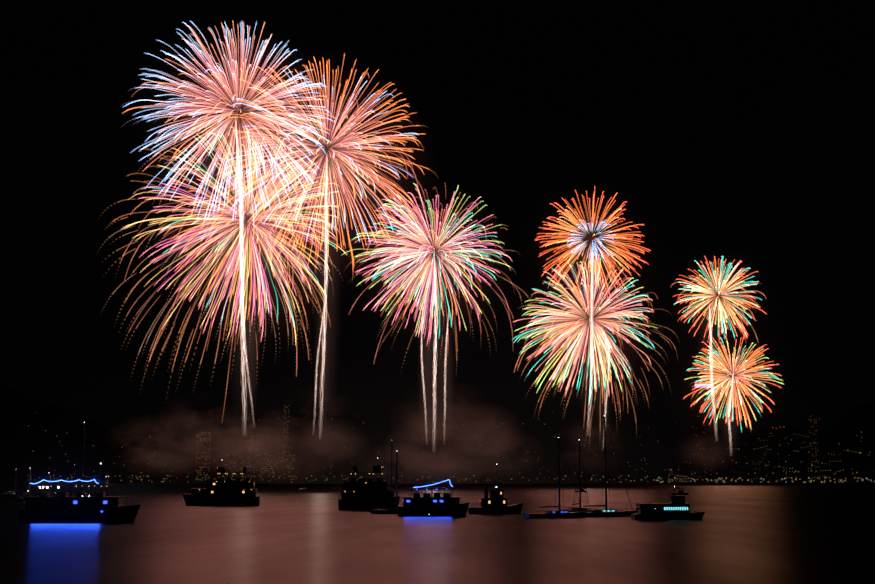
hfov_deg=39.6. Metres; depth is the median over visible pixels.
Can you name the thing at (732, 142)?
sky
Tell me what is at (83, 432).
mast
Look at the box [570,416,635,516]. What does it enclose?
sailboat
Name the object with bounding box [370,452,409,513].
sailboat
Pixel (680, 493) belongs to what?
roof
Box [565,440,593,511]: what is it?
sailboat
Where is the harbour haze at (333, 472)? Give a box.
[102,410,741,483]
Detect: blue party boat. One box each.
[18,463,139,522]
[398,479,469,516]
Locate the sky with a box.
[0,0,874,478]
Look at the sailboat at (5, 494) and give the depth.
647.59 m
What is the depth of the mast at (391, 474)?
417.44 m
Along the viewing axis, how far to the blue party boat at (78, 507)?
247.96 m
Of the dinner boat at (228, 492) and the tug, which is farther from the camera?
the dinner boat at (228, 492)
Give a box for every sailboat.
[2,469,24,495]
[16,468,35,498]
[18,469,34,500]
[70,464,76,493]
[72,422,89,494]
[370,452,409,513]
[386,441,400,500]
[523,437,585,517]
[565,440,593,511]
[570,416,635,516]
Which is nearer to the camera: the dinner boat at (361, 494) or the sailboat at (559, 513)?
the sailboat at (559, 513)
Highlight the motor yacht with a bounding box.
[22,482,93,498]
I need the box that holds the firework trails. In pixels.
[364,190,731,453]
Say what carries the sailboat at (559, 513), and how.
on the water
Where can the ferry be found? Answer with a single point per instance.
(676, 508)
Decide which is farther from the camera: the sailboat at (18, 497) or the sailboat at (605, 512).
the sailboat at (18, 497)
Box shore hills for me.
[0,383,874,482]
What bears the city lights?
on the shore hills
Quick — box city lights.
[28,382,874,482]
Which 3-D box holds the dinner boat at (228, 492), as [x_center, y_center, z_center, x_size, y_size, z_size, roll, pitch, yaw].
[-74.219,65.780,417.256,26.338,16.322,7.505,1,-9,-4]
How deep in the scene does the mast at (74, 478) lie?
526.31 m
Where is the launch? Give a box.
[9,490,25,496]
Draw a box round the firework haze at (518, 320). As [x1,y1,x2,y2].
[364,203,738,460]
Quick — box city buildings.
[133,379,819,480]
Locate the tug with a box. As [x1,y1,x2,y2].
[468,464,522,513]
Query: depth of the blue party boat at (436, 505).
291.78 m
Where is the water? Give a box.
[0,483,874,583]
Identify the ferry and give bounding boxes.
[631,486,704,519]
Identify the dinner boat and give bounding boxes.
[182,467,259,505]
[338,465,400,509]
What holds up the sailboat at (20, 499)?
on the water

